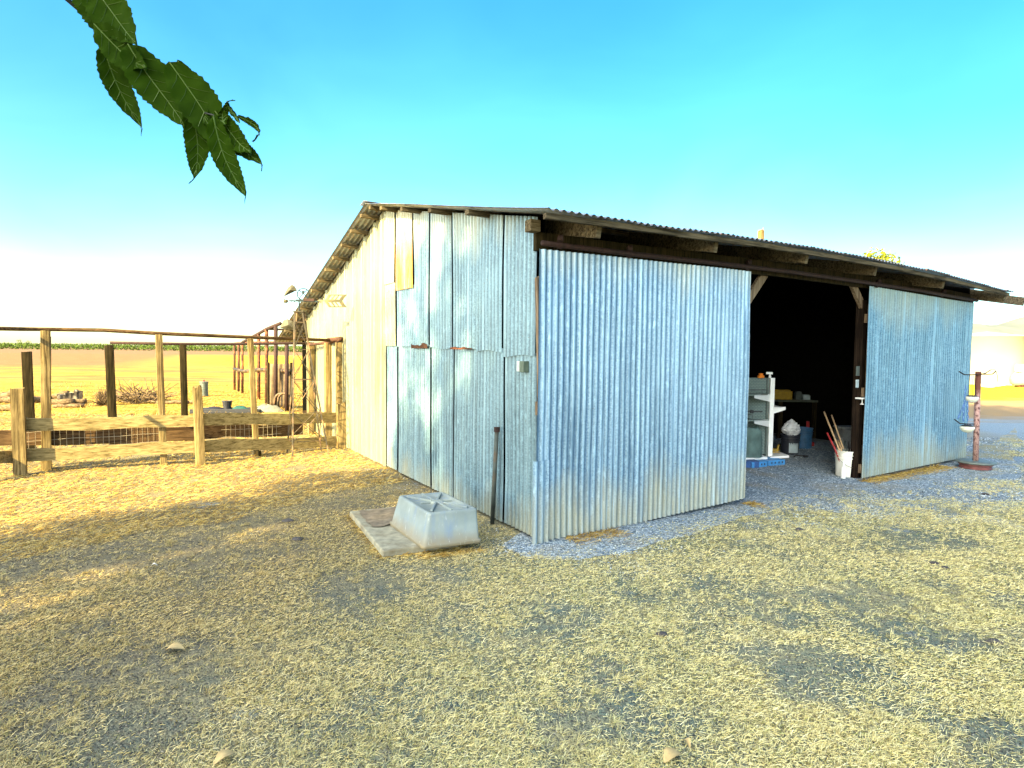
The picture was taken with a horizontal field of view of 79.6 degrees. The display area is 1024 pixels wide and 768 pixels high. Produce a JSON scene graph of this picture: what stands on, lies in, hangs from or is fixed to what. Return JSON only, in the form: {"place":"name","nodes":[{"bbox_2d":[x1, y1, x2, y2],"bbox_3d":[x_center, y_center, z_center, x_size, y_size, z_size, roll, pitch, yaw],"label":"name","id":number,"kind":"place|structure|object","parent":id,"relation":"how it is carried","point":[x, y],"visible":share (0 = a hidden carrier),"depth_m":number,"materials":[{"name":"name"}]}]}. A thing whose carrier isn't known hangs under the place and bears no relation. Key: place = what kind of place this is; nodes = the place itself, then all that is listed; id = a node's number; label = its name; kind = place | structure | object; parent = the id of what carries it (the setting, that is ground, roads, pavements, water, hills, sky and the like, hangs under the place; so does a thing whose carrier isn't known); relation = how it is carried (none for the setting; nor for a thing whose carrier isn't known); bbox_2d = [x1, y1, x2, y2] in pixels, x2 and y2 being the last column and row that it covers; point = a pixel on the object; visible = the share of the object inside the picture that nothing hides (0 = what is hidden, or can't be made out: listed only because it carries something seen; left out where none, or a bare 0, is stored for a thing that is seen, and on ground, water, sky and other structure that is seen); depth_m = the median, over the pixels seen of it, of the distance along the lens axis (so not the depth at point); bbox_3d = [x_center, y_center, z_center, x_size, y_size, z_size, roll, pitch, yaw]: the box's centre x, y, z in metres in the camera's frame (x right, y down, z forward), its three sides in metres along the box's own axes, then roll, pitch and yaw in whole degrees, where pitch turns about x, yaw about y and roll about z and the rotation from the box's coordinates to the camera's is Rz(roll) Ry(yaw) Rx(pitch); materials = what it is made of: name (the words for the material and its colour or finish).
{"place":"outdoors","nodes":[
{"label":"outdoors","id":0,"kind":"place"},
{"bbox_2d":[0,347,1023,767],"bbox_3d":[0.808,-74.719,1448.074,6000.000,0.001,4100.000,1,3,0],"label":"ground","id":1,"kind":"structure","parent":0,"point":[1002,411],"depth_m":3.97,"materials":[{"name":"beige soil"}]},
{"bbox_2d":[0,396,9,402],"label":"log","id":2,"kind":"object","parent":1,"relation":"on","point":[5,399],"visible":0.32,"depth_m":18.16,"materials":[{"name":"brown wood"}]},
{"bbox_2d":[0,391,9,396],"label":"log","id":3,"kind":"object","parent":2,"relation":"on","point":[5,394],"visible":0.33,"depth_m":18.69,"materials":[{"name":"brown wood"}]},
{"bbox_2d":[0,404,9,410],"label":"log","id":4,"kind":"object","parent":1,"relation":"on","point":[5,407],"visible":0.42,"depth_m":15.98,"materials":[{"name":"brown wood"}]},
{"bbox_2d":[21,351,34,447],"bbox_3d":[-7.257,0.348,9.236,0.151,1.677,0.140,-1,3,-30],"label":"leaning post","id":5,"kind":"object","parent":1,"relation":"on","point":[27,370],"visible":0.54,"depth_m":9.17,"materials":[{"name":"brown wood"}]},
{"bbox_2d":[34,396,40,402],"bbox_3d":[-14.323,0.466,18.557,0.244,0.256,0.640,2,3,30],"label":"log","id":6,"kind":"object","parent":1,"relation":"on","point":[37,398],"visible":0.17,"depth_m":18.48,"materials":[{"name":"brown wood"}]},
{"bbox_2d":[51,391,69,398],"bbox_3d":[-14.027,0.377,18.853,1.036,0.383,0.150,1,3,12],"label":"log","id":7,"kind":"object","parent":1,"relation":"on","point":[53,396],"visible":0.4,"depth_m":18.76,"materials":[{"name":"brown wood"}]},
{"bbox_2d":[51,398,75,404],"bbox_3d":[-13.238,0.519,17.983,0.836,0.207,0.224,0,3,-6],"label":"log","id":8,"kind":"object","parent":1,"relation":"on","point":[63,401],"visible":0.62,"depth_m":17.91,"materials":[{"name":"brown wood"}]},
{"bbox_2d":[52,403,84,407],"bbox_3d":[-12.340,0.600,17.107,0.801,0.142,0.150,0,3,-13],"label":"log","id":9,"kind":"object","parent":1,"relation":"on","point":[68,405],"visible":0.97,"depth_m":17.07,"materials":[{"name":"brown wood"}]},
{"bbox_2d":[57,389,82,398],"bbox_3d":[-13.285,0.378,18.486,0.727,0.427,0.298,0,3,-13],"label":"tree stump","id":10,"kind":"object","parent":1,"relation":"on","point":[76,394],"visible":0.56,"depth_m":18.40,"materials":[{"name":"wood"}]},
{"bbox_2d":[73,398,86,403],"bbox_3d":[-12.951,0.516,18.255,0.549,0.196,0.176,-1,3,-28],"label":"log","id":11,"kind":"object","parent":1,"relation":"on","point":[83,400],"visible":0.59,"depth_m":18.27,"materials":[{"name":"brown wood"}]},
{"bbox_2d":[90,385,106,405],"bbox_3d":[-11.931,0.346,17.925,0.582,0.607,0.584,1,3,0],"label":"dry bush","id":12,"kind":"object","parent":1,"relation":"on","point":[102,400],"visible":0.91,"depth_m":17.83,"materials":[{"name":"brown plant"}]},
{"bbox_2d":[89,377,180,403],"bbox_3d":[-11.707,0.185,19.070,2.540,0.773,2.442,-1,3,-29],"label":"brush heap","id":13,"kind":"object","parent":1,"relation":"on","point":[140,396],"visible":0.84,"depth_m":18.77,"materials":[{"name":"brown plant"}]},
{"bbox_2d":[0,342,301,351],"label":"orchard","id":14,"kind":"object","parent":1,"relation":"on","point":[62,346],"visible":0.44,"depth_m":344.38,"materials":[{"name":"green plant"}]},
{"bbox_2d":[1,380,323,461],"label":"tall stubble","id":15,"kind":"object","parent":1,"relation":"on","point":[143,411],"visible":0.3,"depth_m":18.12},
{"bbox_2d":[65,0,262,201],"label":"shade tree","id":16,"kind":"object","parent":1,"relation":"on","point":[179,92],"visible":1,"depth_m":0.97,"materials":[{"name":"green plant"}]},
{"bbox_2d":[0,326,329,470],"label":"pen frame","id":17,"kind":"object","parent":1,"relation":"on","point":[49,439],"visible":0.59,"depth_m":8.86,"materials":[{"name":"brown wood"}]},
{"bbox_2d":[155,400,188,403],"bbox_3d":[-10.274,0.548,18.611,0.935,0.134,0.132,0,3,-8],"label":"log","id":18,"kind":"object","parent":1,"relation":"on","point":[173,402],"visible":0.62,"depth_m":18.58,"materials":[{"name":"brown wood"}]},
{"bbox_2d":[0,385,346,476],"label":"rail fence","id":19,"kind":"object","parent":1,"relation":"on","point":[19,455],"visible":0.94,"depth_m":8.81,"materials":[{"name":"brown wood"}]},
{"bbox_2d":[165,642,184,650],"bbox_3d":[-1.887,1.476,3.432,0.078,0.033,0.086,3,4,43],"label":"fallen leaf","id":20,"kind":"object","parent":1,"relation":"on","point":[176,645],"visible":1,"depth_m":3.44,"materials":[{"name":"beige plant"}]},
{"bbox_2d":[199,380,208,396],"bbox_3d":[-10.906,0.141,21.754,0.306,0.590,0.306,1,3,0],"label":"lidded drum","id":21,"kind":"object","parent":1,"relation":"on","point":[204,384],"visible":0.88,"depth_m":21.66,"materials":[{"name":"grey"}]},
{"bbox_2d":[104,337,342,447],"bbox_3d":[-4.973,0.106,11.453,4.136,1.977,1.886,1,3,0],"label":"creosote post fence","id":22,"kind":"object","parent":1,"relation":"on","point":[110,381],"visible":0.69,"depth_m":11.14,"materials":[{"name":"brown wood"}]},
{"bbox_2d":[214,749,234,764],"bbox_3d":[-1.182,1.531,2.527,0.067,0.031,0.068,1,3,0],"label":"fallen leaf","id":23,"kind":"object","parent":1,"relation":"on","point":[222,753],"visible":0.98,"depth_m":2.53,"materials":[{"name":"beige plant"}]},
{"bbox_2d":[190,407,260,413],"bbox_3d":[-7.530,0.694,16.190,1.647,0.115,0.500,0,3,-12],"label":"stock trough","id":24,"kind":"object","parent":1,"relation":"on","point":[231,410],"visible":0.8,"depth_m":15.97,"materials":[{"name":"grey metal"}]},
{"bbox_2d":[205,406,223,408],"bbox_3d":[-7.905,0.621,16.317,0.506,0.059,0.305,1,3,0],"label":"cloth bundle","id":25,"kind":"object","parent":24,"relation":"on","point":[213,407],"visible":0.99,"depth_m":16.23,"materials":[{"name":"grey fabric"}]},
{"bbox_2d":[222,400,231,408],"bbox_3d":[-7.564,0.549,16.320,0.270,0.210,0.270,1,3,0],"label":"black pot","id":26,"kind":"object","parent":24,"relation":"on","point":[227,404],"visible":1,"depth_m":16.24,"materials":[{"name":"plastic"}]},
{"bbox_2d":[232,405,247,408],"bbox_3d":[-7.218,0.609,16.321,0.445,0.098,0.287,1,3,0],"label":"cloth bundle","id":27,"kind":"object","parent":24,"relation":"on","point":[240,407],"visible":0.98,"depth_m":16.26,"materials":[{"name":"teal fabric"}]},
{"bbox_2d":[255,450,260,455],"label":"wood block","id":28,"kind":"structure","parent":1,"relation":"on","point":[257,452],"depth_m":9.72,"materials":[{"name":"brown wood"}]},
{"bbox_2d":[233,322,291,410],"bbox_3d":[-8.856,-0.727,20.987,0.410,2.449,10.168,-1,4,-32],"label":"pipe corral","id":29,"kind":"object","parent":1,"relation":"on","point":[286,370],"visible":0.76,"depth_m":18.99,"materials":[{"name":"metal"}]},
{"bbox_2d":[267,362,291,408],"bbox_3d":[-6.607,0.046,17.468,0.808,1.326,0.406,1,3,0],"label":"canvas screen","id":30,"kind":"object","parent":29,"relation":"hanging from","point":[270,383],"visible":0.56,"depth_m":17.60,"materials":[{"name":"beige fabric"}]},
{"bbox_2d":[257,404,285,411],"bbox_3d":[-6.708,0.638,16.757,1.117,0.215,0.601,1,3,0],"label":"tarp heap","id":31,"kind":"object","parent":1,"relation":"on","point":[268,408],"visible":0.84,"depth_m":16.57,"materials":[{"name":"white plastic"}]},
{"bbox_2d":[273,392,289,406],"bbox_3d":[-6.360,0.481,16.983,0.507,0.524,0.070,1,3,0],"label":"bent pipe hoop","id":32,"kind":"object","parent":1,"relation":"on","point":[278,395],"visible":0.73,"depth_m":16.95,"materials":[{"name":"brown metal"}]},
{"bbox_2d":[281,518,293,521],"bbox_3d":[-2.203,1.341,6.060,0.108,0.027,0.093,3,4,34],"label":"clod","id":33,"kind":"object","parent":1,"relation":"on","point":[288,520],"visible":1,"depth_m":6.04,"materials":[{"name":"grey soil"}]},
{"bbox_2d":[291,537,303,540],"bbox_3d":[-1.918,1.376,5.483,0.104,0.024,0.079,1,3,0],"label":"clod","id":34,"kind":"object","parent":1,"relation":"on","point":[296,539],"visible":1,"depth_m":5.46,"materials":[{"name":"grey soil"}]},
{"bbox_2d":[280,285,345,456],"bbox_3d":[-3.210,-0.223,9.962,1.042,2.730,0.483,0,3,-14],"label":"ornamental windmill","id":35,"kind":"object","parent":1,"relation":"on","point":[287,323],"visible":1,"depth_m":9.80,"materials":[{"name":"brown metal"}]},
{"bbox_2d":[350,507,457,556],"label":"concrete slab","id":36,"kind":"structure","parent":1,"relation":"on","point":[383,536],"depth_m":5.53,"materials":[{"name":"concrete"}]},
{"bbox_2d":[390,492,480,548],"bbox_3d":[-0.705,1.193,5.518,0.519,0.296,0.902,-1,4,-30],"label":"mortar tub","id":37,"kind":"object","parent":36,"relation":"on","point":[432,520],"visible":1,"depth_m":5.25,"materials":[{"name":"grey plastic"}]},
{"bbox_2d":[0,389,963,561],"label":"straw litter","id":38,"kind":"object","parent":1,"relation":"on","point":[937,467],"visible":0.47,"depth_m":7.48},
{"bbox_2d":[490,427,499,524],"bbox_3d":[-0.166,0.899,5.993,0.057,0.972,0.124,-1,3,-25],"label":"steel pipe","id":39,"kind":"object","parent":1,"relation":"on","point":[495,459],"visible":1,"depth_m":5.98,"materials":[{"name":"metal"}]},
{"bbox_2d":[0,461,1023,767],"bbox_3d":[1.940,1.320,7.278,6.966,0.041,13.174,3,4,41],"label":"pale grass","id":40,"kind":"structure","parent":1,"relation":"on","point":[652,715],"depth_m":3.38,"materials":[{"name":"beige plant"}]},
{"bbox_2d":[275,201,1023,543],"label":"barn","id":41,"kind":"structure","parent":1,"relation":"on","point":[599,369],"depth_m":6.74,"materials":[{"name":"metal"}]},
{"bbox_2d":[532,249,750,543],"bbox_3d":[1.417,0.079,6.162,2.937,2.624,0.091,-1,4,-33],"label":"sliding door","id":42,"kind":"structure","parent":41,"relation":"in","point":[641,406],"depth_m":6.00,"materials":[{"name":"metal"}]},
{"bbox_2d":[855,397,864,404],"bbox_3d":[4.773,0.232,8.393,0.140,0.095,0.100,-1,4,-33],"label":"bench clamp","id":43,"kind":"object","parent":41,"relation":"attached to","point":[862,398],"visible":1,"depth_m":8.38,"materials":[{"name":"white metal"}]},
{"bbox_2d":[858,286,973,477],"bbox_3d":[6.105,-0.047,9.182,3.197,2.598,0.089,-1,4,-33],"label":"sliding door","id":44,"kind":"structure","parent":41,"relation":"in","point":[918,345],"depth_m":9.02,"materials":[{"name":"metal"}]},
{"bbox_2d":[655,631,667,636],"bbox_3d":[0.902,1.504,3.704,0.076,0.018,0.059,1,3,0],"label":"clod","id":45,"kind":"object","parent":1,"relation":"on","point":[662,633],"visible":1,"depth_m":3.69,"materials":[{"name":"grey soil"}]},
{"bbox_2d":[663,747,680,762],"bbox_3d":[0.670,1.549,2.566,0.085,0.032,0.069,1,3,0],"label":"rock","id":46,"kind":"object","parent":1,"relation":"on","point":[670,753],"visible":1,"depth_m":2.56,"materials":[{"name":"beige stone"}]},
{"bbox_2d":[330,428,1023,588],"bbox_3d":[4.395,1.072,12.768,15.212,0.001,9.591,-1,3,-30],"label":"gravel","id":47,"kind":"structure","parent":1,"relation":"on","point":[818,489],"depth_m":7.69,"materials":[{"name":"grey gravel"}]},
{"bbox_2d":[746,459,758,467],"bbox_3d":[3.478,1.199,9.305,0.440,0.100,0.240,1,3,0],"label":"plastic crate","id":48,"kind":"object","parent":47,"relation":"on","point":[749,462],"visible":0.35,"depth_m":9.19,"materials":[{"name":"blue plastic"}]},
{"bbox_2d":[751,460,766,467],"bbox_3d":[3.661,1.205,9.365,0.303,0.085,0.304,-1,3,-25],"label":"plastic crate","id":49,"kind":"object","parent":47,"relation":"on","point":[762,463],"visible":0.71,"depth_m":9.26,"materials":[{"name":"blue plastic"}]},
{"bbox_2d":[746,378,788,459],"bbox_3d":[3.641,0.547,9.621,1.641,1.288,0.663,-1,3,-24],"label":"shop shelving","id":50,"kind":"object","parent":47,"relation":"on","point":[763,421],"visible":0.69,"depth_m":9.68,"materials":[{"name":"white metal"}]},
{"bbox_2d":[746,426,762,457],"bbox_3d":[3.681,0.878,9.450,0.382,0.469,0.263,1,3,0],"label":"feed bag","id":51,"kind":"object","parent":50,"relation":"on","point":[754,442],"visible":0.75,"depth_m":9.36,"materials":[{"name":"green plastic"}]},
{"bbox_2d":[748,389,767,394],"bbox_3d":[3.763,0.123,9.508,0.319,0.083,0.192,1,3,0],"label":"wire rack","id":52,"kind":"object","parent":50,"relation":"on","point":[762,393],"visible":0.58,"depth_m":9.59,"materials":[{"name":"grey metal"}]},
{"bbox_2d":[772,444,779,452],"bbox_3d":[4.171,1.031,9.765,0.187,0.139,0.152,1,3,0],"label":"yellow cord","id":53,"kind":"object","parent":50,"relation":"on","point":[775,449],"visible":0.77,"depth_m":9.71,"materials":[{"name":"plastic"}]},
{"bbox_2d":[762,457,784,465],"bbox_3d":[3.998,1.199,9.545,0.343,0.085,0.304,-1,3,-23],"label":"plastic crate","id":54,"kind":"object","parent":47,"relation":"on","point":[773,461],"visible":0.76,"depth_m":9.42,"materials":[{"name":"blue plastic"}]},
{"bbox_2d":[780,433,800,454],"bbox_3d":[4.761,1.029,10.515,0.320,0.340,0.320,1,3,0],"label":"bucket","id":55,"kind":"object","parent":47,"relation":"on","point":[789,444],"visible":0.92,"depth_m":10.40,"materials":[{"name":"black plastic"}]},
{"bbox_2d":[781,419,800,434],"bbox_3d":[4.768,0.737,10.496,0.277,0.284,0.289,-2,4,-43],"label":"plastic bag","id":56,"kind":"object","parent":55,"relation":"on","point":[790,427],"visible":0.98,"depth_m":10.43,"materials":[{"name":"white plastic"}]},
{"bbox_2d":[799,427,813,448],"bbox_3d":[5.319,0.982,11.224,0.330,0.370,0.330,1,3,0],"label":"bucket","id":57,"kind":"object","parent":47,"relation":"on","point":[805,433],"visible":0.6,"depth_m":11.09,"materials":[{"name":"blue plastic"}]},
{"bbox_2d":[806,421,813,445],"bbox_3d":[5.530,0.925,11.498,0.180,0.460,0.200,1,3,0],"label":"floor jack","id":58,"kind":"object","parent":47,"relation":"on","point":[807,423],"visible":0.23,"depth_m":11.46,"materials":[{"name":"red paint"}]},
{"bbox_2d":[833,425,850,448],"bbox_3d":[6.137,0.974,11.272,0.350,0.400,0.330,1,3,0],"label":"storage bin","id":59,"kind":"object","parent":47,"relation":"on","point":[844,431],"visible":0.48,"depth_m":11.13,"materials":[{"name":"grey plastic"}]},
{"bbox_2d":[841,459,845,478],"bbox_3d":[4.569,1.172,8.470,0.062,0.265,0.062,1,3,0],"label":"bottle","id":60,"kind":"object","parent":47,"relation":"on","point":[843,472],"visible":1,"depth_m":8.45,"materials":[{"name":"white plastic"}]},
{"bbox_2d":[834,448,853,476],"bbox_3d":[4.718,1.114,8.659,0.326,0.365,0.324,1,3,0],"label":"bucket","id":61,"kind":"object","parent":47,"relation":"on","point":[847,456],"visible":0.66,"depth_m":8.55,"materials":[{"name":"white plastic"}]},
{"bbox_2d":[823,411,839,450],"bbox_3d":[4.589,0.835,8.769,0.039,0.854,0.479,0,3,-12],"label":"wooden stick","id":62,"kind":"object","parent":61,"relation":"in","point":[831,430],"visible":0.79,"depth_m":8.80,"materials":[{"name":"brown wood"}]},
{"bbox_2d":[827,432,838,459],"bbox_3d":[4.559,0.981,8.651,0.041,0.575,0.285,-2,4,-40],"label":"wooden stick","id":63,"kind":"object","parent":61,"relation":"in","point":[832,445],"visible":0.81,"depth_m":8.66,"materials":[{"name":"red paint"}]},
{"bbox_2d":[831,415,843,448],"bbox_3d":[4.665,0.861,8.772,0.020,0.803,0.467,1,3,0],"label":"wooden stick","id":64,"kind":"object","parent":61,"relation":"in","point":[837,431],"visible":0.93,"depth_m":8.80,"materials":[{"name":"brown wood"}]},
{"bbox_2d":[954,369,997,470],"bbox_3d":[7.042,0.526,9.336,0.578,1.517,0.522,2,4,31],"label":"pole stand","id":65,"kind":"object","parent":47,"relation":"on","point":[975,462],"visible":1,"depth_m":9.28,"materials":[{"name":"brown metal"}]},
{"bbox_2d":[957,385,968,421],"bbox_3d":[6.784,0.293,9.225,0.175,0.554,0.041,1,3,0],"label":"blue chain","id":66,"kind":"object","parent":65,"relation":"hanging from","point":[963,408],"visible":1,"depth_m":9.23,"materials":[{"name":"blue metal"}]},
{"bbox_2d":[959,424,974,432],"bbox_3d":[6.868,0.670,9.270,0.192,0.124,0.192,1,3,0],"label":"hanging bowl","id":67,"kind":"object","parent":65,"relation":"hanging from","point":[967,428],"visible":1,"depth_m":9.22,"materials":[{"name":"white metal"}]},
{"bbox_2d":[965,375,978,402],"bbox_3d":[6.918,0.072,9.238,0.182,0.422,0.182,1,3,0],"label":"hanging bowl","id":68,"kind":"object","parent":65,"relation":"hanging from","point":[972,398],"visible":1,"depth_m":9.21,"materials":[{"name":"white ceramic"}]},
{"bbox_2d":[682,738,690,747],"bbox_3d":[0.753,1.545,2.652,0.036,0.030,0.040,1,3,16],"label":"fallen leaf","id":69,"kind":"object","parent":1,"relation":"on","point":[688,741],"visible":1,"depth_m":2.64,"materials":[{"name":"beige plant"}]},
{"bbox_2d":[757,228,763,238],"bbox_3d":[11.966,-3.672,29.852,0.241,7.845,0.253,-1,3,-30],"label":"utility pole","id":70,"kind":"object","parent":1,"relation":"on","point":[760,234],"visible":0.11,"depth_m":29.58,"materials":[{"name":"brown wood"}]},
{"bbox_2d":[774,398,817,438],"bbox_3d":[6.163,0.703,12.801,1.582,0.780,0.700,1,3,0],"label":"workbench","id":71,"kind":"object","parent":1,"relation":"on","point":[780,417],"visible":0.25,"depth_m":12.48,"materials":[{"name":"brown wood"}]},
{"bbox_2d":[774,389,791,399],"bbox_3d":[5.531,0.212,12.676,0.400,0.200,0.240,1,3,0],"label":"tool case","id":72,"kind":"object","parent":71,"relation":"on","point":[783,394],"visible":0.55,"depth_m":12.56,"materials":[{"name":"yellow plastic"}]},
{"bbox_2d":[794,391,801,399],"bbox_3d":[5.902,0.236,12.677,0.120,0.160,0.120,1,3,0],"label":"paint can","id":73,"kind":"object","parent":71,"relation":"on","point":[798,395],"visible":1,"depth_m":12.62,"materials":[{"name":"grey metal"}]},
{"bbox_2d":[802,394,809,399],"bbox_3d":[6.127,0.268,12.678,0.320,0.100,0.200,1,3,0],"label":"paint box","id":74,"kind":"object","parent":71,"relation":"on","point":[805,397],"visible":0.31,"depth_m":12.58,"materials":[{"name":"paper"}]},
{"bbox_2d":[859,247,904,263],"bbox_3d":[14.167,-2.361,23.906,2.696,5.901,2.413,1,3,0],"label":"yard tree","id":75,"kind":"object","parent":1,"relation":"on","point":[884,255],"visible":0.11,"depth_m":23.61,"materials":[{"name":"green plant"}]},
{"bbox_2d":[782,437,1023,525],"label":"scattered gravel","id":76,"kind":"structure","parent":1,"relation":"on","point":[934,491],"depth_m":7.28,"materials":[{"name":"grey gravel"}]},
{"bbox_2d":[985,638,1003,644],"bbox_3d":[2.866,1.526,3.653,0.090,0.021,0.069,1,3,0],"label":"clod","id":77,"kind":"object","parent":1,"relation":"on","point":[990,640],"visible":1,"depth_m":3.64,"materials":[{"name":"grey stone"}]},
{"bbox_2d":[1011,364,1023,385],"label":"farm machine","id":78,"kind":"object","parent":1,"relation":"on","point":[1019,367],"visible":0.25,"depth_m":36.03,"materials":[{"name":"white metal"}]},
{"bbox_2d":[0,440,1023,767],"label":"dry grass","id":79,"kind":"structure","parent":0,"point":[834,640],"depth_m":3.55,"materials":[{"name":"beige plant"}]},
{"bbox_2d":[0,0,1023,348],"label":"sky","id":80,"kind":"structure","parent":0,"point":[845,126],"materials":[{"name":"blue"}]},
{"bbox_2d":[983,383,994,386],"bbox_3d":[26.813,0.063,34.474,0.589,0.220,0.380,1,3,0],"label":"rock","id":81,"kind":"object","parent":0,"point":[988,385],"visible":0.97,"depth_m":34.38,"materials":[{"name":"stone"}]},
{"bbox_2d":[991,382,1000,385],"bbox_3d":[28.134,-0.012,35.749,0.706,0.264,0.456,1,3,0],"label":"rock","id":82,"kind":"object","parent":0,"point":[996,383],"visible":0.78,"depth_m":35.57,"materials":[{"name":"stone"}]},
{"bbox_2d":[970,332,1023,384],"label":"water tank","id":83,"kind":"object","parent":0,"point":[1002,354],"visible":0.62,"depth_m":36.79,"materials":[{"name":"white metal"}]},
{"bbox_2d":[972,317,1023,334],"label":"hill","id":84,"kind":"structure","parent":0,"point":[1015,326],"depth_m":415.12,"materials":[{"name":"white"}]},
{"bbox_2d":[1009,374,1023,386],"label":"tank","id":85,"kind":"object","parent":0,"point":[1016,380],"visible":0.99,"depth_m":34.63,"materials":[{"name":"white metal"}]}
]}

